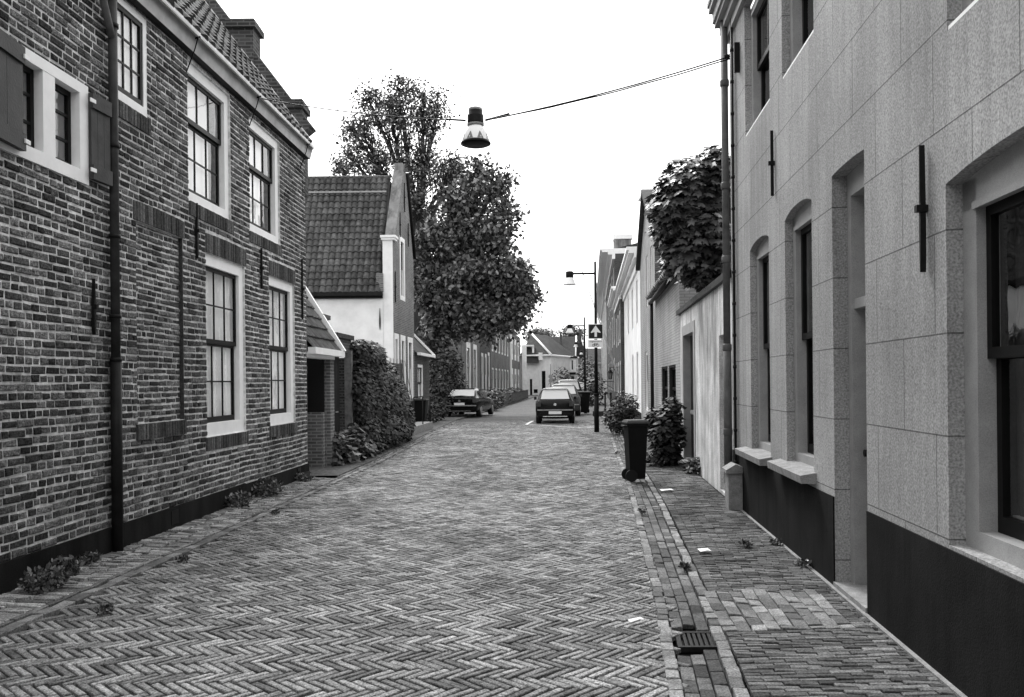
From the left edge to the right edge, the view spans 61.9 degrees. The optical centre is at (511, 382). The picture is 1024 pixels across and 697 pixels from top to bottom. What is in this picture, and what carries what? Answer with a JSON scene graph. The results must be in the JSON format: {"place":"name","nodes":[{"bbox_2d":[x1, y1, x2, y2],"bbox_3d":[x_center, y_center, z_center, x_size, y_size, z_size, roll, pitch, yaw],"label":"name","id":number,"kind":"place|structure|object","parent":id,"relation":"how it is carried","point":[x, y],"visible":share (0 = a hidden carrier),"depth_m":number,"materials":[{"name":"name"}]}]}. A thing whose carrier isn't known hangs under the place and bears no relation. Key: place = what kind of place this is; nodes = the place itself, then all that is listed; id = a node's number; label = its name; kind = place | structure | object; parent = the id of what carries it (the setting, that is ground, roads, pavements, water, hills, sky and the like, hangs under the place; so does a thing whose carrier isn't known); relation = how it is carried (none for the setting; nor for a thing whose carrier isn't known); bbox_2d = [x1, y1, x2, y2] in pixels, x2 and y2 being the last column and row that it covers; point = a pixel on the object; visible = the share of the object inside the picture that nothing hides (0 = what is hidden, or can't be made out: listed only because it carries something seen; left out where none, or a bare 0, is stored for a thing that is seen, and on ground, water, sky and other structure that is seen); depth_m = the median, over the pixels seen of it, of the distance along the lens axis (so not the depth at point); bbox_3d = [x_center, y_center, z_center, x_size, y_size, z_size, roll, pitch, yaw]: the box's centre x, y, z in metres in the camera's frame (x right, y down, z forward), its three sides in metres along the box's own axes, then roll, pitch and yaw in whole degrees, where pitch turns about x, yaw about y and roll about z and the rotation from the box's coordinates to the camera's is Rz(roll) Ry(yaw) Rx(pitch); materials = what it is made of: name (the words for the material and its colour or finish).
{"place":"outdoors","nodes":[
{"label":"outdoors","id":0,"kind":"place"},
{"bbox_2d":[0,420,691,696],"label":"street paving","id":1,"kind":"structure","parent":0,"point":[486,559],"depth_m":6.72,"materials":[{"name":"brick"}]},
{"bbox_2d":[94,603,114,615],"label":"weed","id":2,"kind":"object","parent":1,"relation":"on","point":[106,608],"visible":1,"depth_m":6.37,"materials":[{"name":"grey plant"}]},
{"bbox_2d":[175,555,189,562],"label":"weed","id":3,"kind":"object","parent":1,"relation":"on","point":[182,558],"visible":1,"depth_m":8.18,"materials":[{"name":"grey plant"}]},
{"bbox_2d":[534,387,575,423],"bbox_3d":[1.838,0.941,36.364,1.824,1.481,3.662,-1,0,3],"label":"parked car","id":4,"kind":"object","parent":1,"relation":"on","point":[555,402],"visible":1,"depth_m":34.64,"materials":[{"name":"black paint"}]},
{"bbox_2d":[563,261,598,431],"bbox_3d":[2.340,-1.205,28.817,1.182,5.764,0.433,-1,0,0],"label":"street lamp","id":5,"kind":"object","parent":1,"relation":"on","point":[569,280],"visible":0.98,"depth_m":28.77,"materials":[{"name":"black metal"}]},
{"bbox_2d":[588,324,602,347],"bbox_3d":[2.811,-1.577,28.693,0.515,0.800,0.027,-1,0,0],"label":"traffic sign","id":6,"kind":"object","parent":5,"relation":"attached to","point":[595,331],"visible":1,"depth_m":28.68,"materials":[{"name":"white"}]},
{"bbox_2d":[25,431,751,696],"bbox_3d":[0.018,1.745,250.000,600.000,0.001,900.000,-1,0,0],"label":"ground","id":7,"kind":"structure","parent":0,"point":[689,654],"depth_m":5.99,"materials":[{"name":"grey brick"}]},
{"bbox_2d":[0,0,315,594],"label":"brick house","id":8,"kind":"structure","parent":7,"relation":"on","point":[155,155],"depth_m":9.23,"materials":[{"name":"grey brick"}]},
{"bbox_2d":[0,47,88,185],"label":"window","id":9,"kind":"structure","parent":8,"relation":"in","point":[55,104],"depth_m":7.59,"materials":[{"name":"white paint"}]},
{"bbox_2d":[117,0,146,117],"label":"window","id":10,"kind":"structure","parent":8,"relation":"in","point":[132,85],"depth_m":9.10,"materials":[{"name":"white paint"}]},
{"bbox_2d":[187,61,228,218],"bbox_3d":[-4.031,-3.095,11.106,0.212,1.730,1.405,-1,0,0],"label":"window","id":11,"kind":"structure","parent":8,"relation":"in","point":[200,89],"depth_m":11.26,"materials":[{"name":"white glass"}]},
{"bbox_2d":[205,253,243,436],"bbox_3d":[-4.000,-0.485,11.598,0.183,2.370,1.417,-1,0,3],"label":"window","id":12,"kind":"structure","parent":8,"relation":"in","point":[224,279],"depth_m":11.82,"materials":[{"name":"white paint"}]},
{"bbox_2d":[249,118,277,243],"bbox_3d":[-3.954,-3.076,13.224,0.195,1.690,1.427,-1,0,3],"label":"window","id":13,"kind":"structure","parent":8,"relation":"in","point":[258,137],"depth_m":13.42,"materials":[{"name":"white paint"}]},
{"bbox_2d":[269,276,293,424],"bbox_3d":[-3.885,-0.501,13.993,0.183,2.360,1.347,-1,0,3],"label":"window","id":14,"kind":"structure","parent":8,"relation":"in","point":[280,292],"depth_m":14.32,"materials":[{"name":"white paint"}]},
{"bbox_2d":[305,163,415,404],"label":"gabled house","id":15,"kind":"structure","parent":7,"relation":"on","point":[360,246],"depth_m":30.96,"materials":[{"name":"tile"}]},
{"bbox_2d":[394,333,398,363],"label":"window","id":16,"kind":"structure","parent":15,"relation":"in","point":[396,336],"depth_m":30.80,"materials":[{"name":"white paint"}]},
{"bbox_2d":[399,235,404,301],"bbox_3d":[-4.156,-4.234,31.829,0.155,2.350,0.952,-1,0,4],"label":"window","id":17,"kind":"structure","parent":15,"relation":"in","point":[401,241],"depth_m":32.13,"materials":[{"name":"white paint"}]},
{"bbox_2d":[400,335,405,382],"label":"window","id":18,"kind":"structure","parent":15,"relation":"in","point":[402,338],"depth_m":32.05,"materials":[{"name":"white paint"}]},
{"bbox_2d":[408,337,412,397],"bbox_3d":[-4.025,-0.535,33.279,0.155,2.450,1.052,-1,0,4],"label":"window","id":19,"kind":"structure","parent":15,"relation":"in","point":[410,340],"depth_m":33.60,"materials":[{"name":"white paint"}]},
{"bbox_2d":[0,421,749,696],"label":"gutter edge stones","id":20,"kind":"object","parent":7,"relation":"on","point":[730,667],"visible":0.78,"depth_m":7.16,"materials":[{"name":"stone"}]},
{"bbox_2d":[621,419,648,481],"bbox_3d":[2.077,1.144,14.447,0.410,1.030,0.382,-1,0,-7],"label":"wheelie bin","id":21,"kind":"object","parent":20,"relation":"on","point":[635,437],"visible":1,"depth_m":14.30,"materials":[{"name":"plastic"}]},
{"bbox_2d":[678,561,690,571],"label":"weed","id":22,"kind":"object","parent":20,"relation":"on","point":[684,566],"visible":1,"depth_m":7.59,"materials":[{"name":"grey plant"}]},
{"bbox_2d":[520,333,578,394],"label":"white house","id":23,"kind":"structure","parent":7,"relation":"on","point":[539,354],"depth_m":112.09,"materials":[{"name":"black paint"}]},
{"bbox_2d":[530,371,545,394],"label":"door","id":24,"kind":"structure","parent":23,"relation":"in","point":[543,372],"depth_m":112.30,"materials":[{"name":"black paint"}]},
{"bbox_2d":[600,391,639,433],"bbox_3d":[3.648,0.960,27.961,1.209,1.424,2.247,-1,0,23],"label":"bush","id":25,"kind":"object","parent":7,"relation":"on","point":[626,411],"visible":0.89,"depth_m":27.37,"materials":[{"name":"grey plant"}]},
{"bbox_2d":[646,270,697,445],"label":"house","id":26,"kind":"structure","parent":7,"relation":"on","point":[671,299],"depth_m":21.40,"materials":[{"name":"paint"}]},
{"bbox_2d":[662,366,667,403],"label":"window","id":27,"kind":"structure","parent":26,"relation":"in","point":[664,369],"depth_m":23.14,"materials":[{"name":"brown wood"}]},
{"bbox_2d":[670,364,675,412],"bbox_3d":[3.897,0.171,20.242,0.145,1.180,1.707,-1,0,5],"label":"window","id":28,"kind":"structure","parent":26,"relation":"in","point":[672,367],"depth_m":20.99,"materials":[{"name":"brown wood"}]},
{"bbox_2d":[613,432,731,696],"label":"gutter channel","id":29,"kind":"object","parent":7,"relation":"on","point":[695,677],"visible":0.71,"depth_m":6.75,"materials":[{"name":"brick"}]},
{"bbox_2d":[675,631,731,652],"bbox_3d":[1.252,1.708,5.620,0.381,0.040,0.347,-1,0,0],"label":"drain grate","id":30,"kind":"object","parent":29,"relation":"in","point":[694,641],"visible":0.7,"depth_m":5.58,"materials":[{"name":"black metal"}]},
{"bbox_2d":[636,187,730,429],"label":"narrow house","id":31,"kind":"structure","parent":7,"relation":"on","point":[647,258],"depth_m":29.12,"materials":[{"name":"paint"}]},
{"bbox_2d":[646,352,647,409],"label":"window","id":32,"kind":"structure","parent":31,"relation":"in","point":[646,352],"depth_m":29.90,"materials":[{"name":"white paint"}]},
{"bbox_2d":[644,145,730,292],"bbox_3d":[3.466,-1.303,15.515,2.102,5.949,2.008,-1,0,0],"label":"tree","id":33,"kind":"object","parent":7,"relation":"on","point":[684,216],"visible":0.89,"depth_m":14.99,"materials":[{"name":"grey plant"}]},
{"bbox_2d":[676,270,732,495],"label":"garden wall","id":34,"kind":"structure","parent":7,"relation":"on","point":[700,313],"depth_m":14.49,"materials":[{"name":"white paint"}]},
{"bbox_2d":[690,335,693,457],"bbox_3d":[3.659,0.323,16.886,0.090,2.580,1.707,-1,0,5],"label":"door","id":35,"kind":"structure","parent":34,"relation":"in","point":[691,337],"depth_m":17.48,"materials":[{"name":"black paint"}]},
{"bbox_2d":[740,510,966,696],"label":"wall foot strip","id":36,"kind":"object","parent":7,"relation":"on","point":[951,687],"depth_m":5.66,"materials":[{"name":"grey stone"}]},
{"bbox_2d":[707,0,1023,696],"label":"rendered house","id":37,"kind":"structure","parent":7,"relation":"on","point":[875,259],"depth_m":5.63,"materials":[{"name":"paint"}]},
{"bbox_2d":[262,42,739,120],"bbox_3d":[-0.325,-4.037,12.010,6.824,0.600,0.541,-1,0,14],"label":"span wire","id":38,"kind":"object","parent":37,"relation":"attached to","point":[726,57],"visible":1,"depth_m":11.53,"materials":[{"name":"black metal"}]},
{"bbox_2d":[461,106,490,148],"bbox_3d":[-0.521,-3.650,12.200,0.431,0.549,0.431,-1,0,0],"label":"hanging lamp","id":39,"kind":"object","parent":38,"relation":"hanging from","point":[475,135],"visible":1,"depth_m":12.09,"materials":[{"name":"white"}]},
{"bbox_2d":[751,0,769,124],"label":"window","id":40,"kind":"structure","parent":37,"relation":"in","point":[760,8],"depth_m":10.50,"materials":[{"name":"glass"}]},
{"bbox_2d":[757,236,770,451],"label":"window","id":41,"kind":"structure","parent":37,"relation":"in","point":[763,325],"depth_m":10.29,"materials":[{"name":"glass"}]},
{"bbox_2d":[790,0,813,64],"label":"window","id":42,"kind":"structure","parent":37,"relation":"in","point":[801,11],"depth_m":8.48,"materials":[{"name":"paint"}]},
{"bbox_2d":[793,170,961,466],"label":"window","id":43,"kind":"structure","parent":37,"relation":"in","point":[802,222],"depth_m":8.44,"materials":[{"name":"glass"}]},
{"bbox_2d":[963,138,1023,569],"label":"window","id":44,"kind":"structure","parent":37,"relation":"in","point":[993,197],"depth_m":4.54,"materials":[{"name":"paint"}]},
{"bbox_2d":[309,395,537,476],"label":"pavement","id":45,"kind":"structure","parent":0,"point":[337,471],"depth_m":19.89,"materials":[{"name":"grey brick"}]},
{"bbox_2d":[306,287,345,467],"bbox_3d":[-4.999,-0.580,16.473,3.201,4.660,2.201,-1,0,0],"label":"lean to","id":46,"kind":"object","parent":45,"relation":"on","point":[325,348],"visible":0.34,"depth_m":17.01,"materials":[{"name":"brick"}]},
{"bbox_2d":[307,358,323,411],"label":"door","id":47,"kind":"structure","parent":46,"relation":"in","point":[315,367],"depth_m":17.02,"materials":[{"name":"black wood"}]},
{"bbox_2d":[344,351,352,433],"bbox_3d":[-3.649,0.511,19.087,0.160,2.450,0.120,-1,0,3],"label":"gate post","id":48,"kind":"object","parent":45,"relation":"on","point":[348,370],"visible":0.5,"depth_m":19.03,"materials":[{"name":"grey wood"}]},
{"bbox_2d":[326,422,380,465],"bbox_3d":[-3.506,1.363,18.410,1.014,1.012,2.883,-1,0,6],"label":"bush","id":49,"kind":"object","parent":45,"relation":"on","point":[350,445],"visible":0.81,"depth_m":17.95,"materials":[{"name":"grey plant"}]},
{"bbox_2d":[322,314,402,434],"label":"garden wall","id":50,"kind":"structure","parent":45,"relation":"on","point":[345,339],"depth_m":19.42,"materials":[{"name":"brick"}]},
{"bbox_2d":[334,357,339,450],"bbox_3d":[-3.862,0.514,18.511,0.070,2.350,0.951,-1,0,3],"label":"garden door","id":51,"kind":"structure","parent":50,"relation":"attached to","point":[336,395],"depth_m":18.74,"materials":[{"name":"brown wood"}]},
{"bbox_2d":[350,339,415,454],"bbox_3d":[-3.344,0.374,22.726,1.240,2.844,7.606,-1,0,0],"label":"ivy","id":52,"kind":"object","parent":50,"relation":"attached to","point":[382,406],"visible":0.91,"depth_m":20.47,"materials":[{"name":"grey plant"}]},
{"bbox_2d":[372,425,412,454],"bbox_3d":[-3.140,1.444,22.181,0.665,0.720,5.196,-1,0,2],"label":"bush","id":53,"kind":"object","parent":45,"relation":"on","point":[382,447],"visible":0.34,"depth_m":21.40,"materials":[{"name":"grey plant"}]},
{"bbox_2d":[411,399,428,421],"bbox_3d":[-3.657,1.157,33.602,0.694,1.050,0.594,-1,0,5],"label":"wheelie bin","id":54,"kind":"object","parent":45,"relation":"on","point":[418,408],"visible":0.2,"depth_m":33.36,"materials":[{"name":"plastic"}]},
{"bbox_2d":[412,395,432,435],"bbox_3d":[-3.338,1.099,29.143,0.650,1.269,4.409,-1,0,4],"label":"stoop","id":55,"kind":"object","parent":45,"relation":"on","point":[422,426],"visible":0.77,"depth_m":29.51,"materials":[{"name":"grey concrete"}]},
{"bbox_2d":[414,334,435,420],"bbox_3d":[-5.535,-1.245,36.147,4.264,6.000,4.027,-1,0,0],"label":"annex","id":56,"kind":"object","parent":45,"relation":"on","point":[422,354],"visible":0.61,"depth_m":36.24,"materials":[{"name":"brick"}]},
{"bbox_2d":[414,364,422,398],"bbox_3d":[-3.927,0.039,35.608,0.183,1.600,1.403,-1,0,4],"label":"window","id":57,"kind":"structure","parent":56,"relation":"in","point":[420,367],"depth_m":36.15,"materials":[{"name":"white paint"}]},
{"bbox_2d":[426,402,449,422],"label":"bush","id":58,"kind":"object","parent":45,"relation":"on","point":[435,413],"visible":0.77,"depth_m":37.57,"materials":[{"name":"grey plant"}]},
{"bbox_2d":[429,349,467,416],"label":"bush","id":59,"kind":"object","parent":45,"relation":"on","point":[437,390],"visible":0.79,"depth_m":43.41,"materials":[{"name":"grey plant"}]},
{"bbox_2d":[442,388,493,416],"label":"parked car","id":60,"kind":"object","parent":45,"relation":"on","point":[476,400],"visible":0.84,"depth_m":41.85,"materials":[{"name":"black paint"}]},
{"bbox_2d":[413,152,548,403],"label":"tree","id":61,"kind":"object","parent":45,"relation":"on","point":[466,282],"visible":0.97,"depth_m":45.31,"materials":[{"name":"grey plant"}]},
{"bbox_2d":[472,390,527,412],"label":"picket fence","id":62,"kind":"object","parent":45,"relation":"on","point":[517,396],"visible":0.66,"depth_m":70.47,"materials":[{"name":"wood"}]},
{"bbox_2d":[484,387,522,410],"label":"hedge","id":63,"kind":"object","parent":45,"relation":"on","point":[495,392],"visible":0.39,"depth_m":56.89,"materials":[{"name":"grey plant"}]},
{"bbox_2d":[217,0,754,353],"label":"sky","id":64,"kind":"structure","parent":0,"point":[583,166],"materials":[{"name":"white"}]},
{"bbox_2d":[458,392,603,421],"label":"road","id":65,"kind":"structure","parent":0,"point":[525,410],"depth_m":44.55,"materials":[{"name":"grey brick"}]},
{"bbox_2d":[326,152,355,175],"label":"tree","id":66,"kind":"object","parent":65,"relation":"on","point":[341,170],"visible":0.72,"depth_m":59.55,"materials":[{"name":"grey plant"}]},
{"bbox_2d":[333,67,472,343],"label":"tree","id":67,"kind":"object","parent":65,"relation":"on","point":[419,165],"visible":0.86,"depth_m":53.67,"materials":[{"name":"grey plant"}]},
{"bbox_2d":[421,311,479,404],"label":"brick house","id":68,"kind":"structure","parent":65,"relation":"on","point":[469,351],"depth_m":63.12,"materials":[{"name":"brick"}]},
{"bbox_2d":[466,342,470,387],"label":"window","id":69,"kind":"structure","parent":68,"relation":"in","point":[468,346],"depth_m":63.05,"materials":[{"name":"white paint"}]},
{"bbox_2d":[473,344,476,387],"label":"window","id":70,"kind":"structure","parent":68,"relation":"in","point":[474,346],"depth_m":66.93,"materials":[{"name":"white paint"}]},
{"bbox_2d":[480,333,490,391],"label":"brick house","id":71,"kind":"structure","parent":65,"relation":"on","point":[485,369],"depth_m":73.66,"materials":[{"name":"brick"}]},
{"bbox_2d":[490,332,511,390],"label":"brick house","id":72,"kind":"structure","parent":65,"relation":"on","point":[501,366],"depth_m":87.21,"materials":[{"name":"brick"}]},
{"bbox_2d":[512,334,519,389],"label":"brick house","id":73,"kind":"structure","parent":65,"relation":"on","point":[515,365],"depth_m":105.61,"materials":[{"name":"white paint"}]},
{"bbox_2d":[522,322,563,342],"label":"tree","id":74,"kind":"object","parent":65,"relation":"on","point":[536,330],"visible":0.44,"depth_m":168.37,"materials":[{"name":"grey plant"}]},
{"bbox_2d":[549,367,573,383],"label":"bush","id":75,"kind":"object","parent":65,"relation":"on","point":[561,376],"visible":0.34,"depth_m":105.86,"materials":[{"name":"grey plant"}]},
{"bbox_2d":[550,384,581,415],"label":"parked car","id":76,"kind":"object","parent":65,"relation":"on","point":[572,388],"visible":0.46,"depth_m":42.72,"materials":[{"name":"grey paint"}]},
{"bbox_2d":[557,379,581,390],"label":"parked car","id":77,"kind":"object","parent":65,"relation":"on","point":[576,383],"visible":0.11,"depth_m":50.32,"materials":[{"name":"black paint"}]},
{"bbox_2d":[558,322,587,339],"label":"tree","id":78,"kind":"object","parent":65,"relation":"on","point":[577,332],"visible":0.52,"depth_m":168.85,"materials":[{"name":"grey plant"}]},
{"bbox_2d":[570,356,577,379],"bbox_3d":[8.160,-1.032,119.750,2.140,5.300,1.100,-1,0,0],"label":"white house","id":79,"kind":"structure","parent":65,"relation":"on","point":[573,365],"depth_m":120.00,"materials":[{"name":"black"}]},
{"bbox_2d":[566,317,586,412],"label":"street lamp","id":80,"kind":"object","parent":65,"relation":"on","point":[569,327],"visible":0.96,"depth_m":46.07,"materials":[{"name":"black metal"}]},
{"bbox_2d":[577,333,601,390],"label":"end house","id":81,"kind":"structure","parent":65,"relation":"on","point":[590,350],"depth_m":136.00,"materials":[{"name":"brick"}]},
{"bbox_2d":[597,295,606,396],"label":"house","id":82,"kind":"structure","parent":65,"relation":"on","point":[601,308],"depth_m":106.00,"materials":[{"name":"paint"}]},
{"bbox_2d":[607,286,624,408],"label":"dark brick house","id":83,"kind":"structure","parent":65,"relation":"on","point":[615,302],"depth_m":49.58,"materials":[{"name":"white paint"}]},
{"bbox_2d":[573,247,618,377],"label":"flag pole","id":84,"kind":"object","parent":83,"relation":"attached to","point":[598,318],"visible":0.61,"depth_m":51.96,"materials":[{"name":"white paint"}]},
{"bbox_2d":[597,243,636,402],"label":"tall house","id":85,"kind":"structure","parent":65,"relation":"on","point":[610,259],"depth_m":65.62,"materials":[{"name":"brick"}]},
{"bbox_2d":[612,234,632,269],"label":"chimney","id":86,"kind":"object","parent":85,"relation":"on","point":[620,240],"visible":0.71,"depth_m":60.00,"materials":[{"name":"white paint"}]},
{"bbox_2d":[615,246,640,418],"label":"white house","id":87,"kind":"structure","parent":65,"relation":"on","point":[627,287],"depth_m":37.32,"materials":[{"name":"paint"}]},
{"bbox_2d":[636,279,637,323],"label":"window","id":88,"kind":"structure","parent":87,"relation":"in","point":[636,279],"depth_m":35.22,"materials":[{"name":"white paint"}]},
{"bbox_2d":[544,331,581,380],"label":"tiled house","id":89,"kind":"structure","parent":0,"point":[567,343],"depth_m":130.94,"materials":[{"name":"brick"}]},
{"bbox_2d":[591,394,648,430],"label":"pavement","id":90,"kind":"structure","parent":0,"point":[601,407],"depth_m":58.74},
{"bbox_2d":[575,391,590,412],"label":"wheelie bin","id":91,"kind":"object","parent":90,"relation":"on","point":[585,400],"visible":0.59,"depth_m":44.70,"materials":[{"name":"plastic"}]},
{"bbox_2d":[575,355,608,406],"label":"bush","id":92,"kind":"object","parent":90,"relation":"on","point":[589,382],"visible":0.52,"depth_m":61.79,"materials":[{"name":"grey plant"}]},
{"bbox_2d":[623,437,955,696],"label":"pavement","id":93,"kind":"structure","parent":0,"point":[865,657],"depth_m":5.63,"materials":[{"name":"brick"}]},
{"bbox_2d":[643,396,688,466],"bbox_3d":[3.072,1.021,17.153,1.004,1.524,1.398,-1,0,0],"label":"bush","id":94,"kind":"object","parent":93,"relation":"on","point":[666,434],"visible":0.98,"depth_m":16.85,"materials":[{"name":"grey plant"}]},
{"bbox_2d":[682,457,700,474],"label":"plant","id":95,"kind":"object","parent":93,"relation":"on","point":[695,467],"visible":0.94,"depth_m":15.34,"materials":[{"name":"grey plant"}]},
{"bbox_2d":[722,462,742,509],"bbox_3d":[2.888,1.361,11.160,0.220,0.620,0.362,-1,0,5],"label":"guard stone","id":96,"kind":"object","parent":93,"relation":"on","point":[733,487],"visible":0.88,"depth_m":11.01,"materials":[{"name":"grey stone"}]},
{"bbox_2d":[703,589,855,633],"bbox_3d":[1.915,1.663,6.260,0.986,0.056,1.077,-1,0,0],"label":"pale paving patch","id":97,"kind":"object","parent":93,"relation":"on","point":[780,610],"visible":0.97,"depth_m":6.16,"materials":[{"name":"brick"}]},
{"bbox_2d":[794,558,811,567],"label":"weed","id":98,"kind":"object","parent":93,"relation":"on","point":[803,562],"visible":1,"depth_m":7.58,"materials":[{"name":"grey plant"}]},
{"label":"strip bed","id":99,"kind":"structure","parent":0,"visible":0},
{"bbox_2d":[0,477,332,623],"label":"foot strip","id":100,"kind":"object","parent":99,"relation":"on","point":[16,602],"visible":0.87,"depth_m":8.54,"materials":[{"name":"brick"}]},
{"bbox_2d":[16,562,74,593],"bbox_3d":[-3.821,1.613,6.989,0.382,0.248,0.448,-1,0,0],"label":"weed","id":101,"kind":"object","parent":100,"relation":"on","point":[43,580],"visible":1,"depth_m":6.93,"materials":[{"name":"grey plant"}]},
{"bbox_2d":[44,554,85,576],"bbox_3d":[-3.938,1.608,7.495,0.330,0.205,0.363,-1,0,0],"label":"weed","id":102,"kind":"object","parent":100,"relation":"on","point":[64,562],"visible":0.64,"depth_m":7.47,"materials":[{"name":"grey plant"}]},
{"bbox_2d":[78,550,101,565],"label":"weed","id":103,"kind":"object","parent":100,"relation":"on","point":[89,556],"visible":0.87,"depth_m":7.92,"materials":[{"name":"grey plant"}]},
{"bbox_2d":[223,490,254,508],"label":"weed","id":104,"kind":"object","parent":100,"relation":"on","point":[240,497],"visible":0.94,"depth_m":11.52,"materials":[{"name":"grey plant"}]},
{"bbox_2d":[251,476,284,497],"bbox_3d":[-3.687,1.555,12.696,0.576,0.333,0.667,-1,0,-29],"label":"weed","id":105,"kind":"object","parent":100,"relation":"on","point":[272,490],"visible":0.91,"depth_m":12.62,"materials":[{"name":"grey plant"}]},
{"bbox_2d":[295,471,312,481],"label":"weed","id":106,"kind":"object","parent":100,"relation":"on","point":[306,477],"visible":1,"depth_m":14.56,"materials":[{"name":"grey plant"}]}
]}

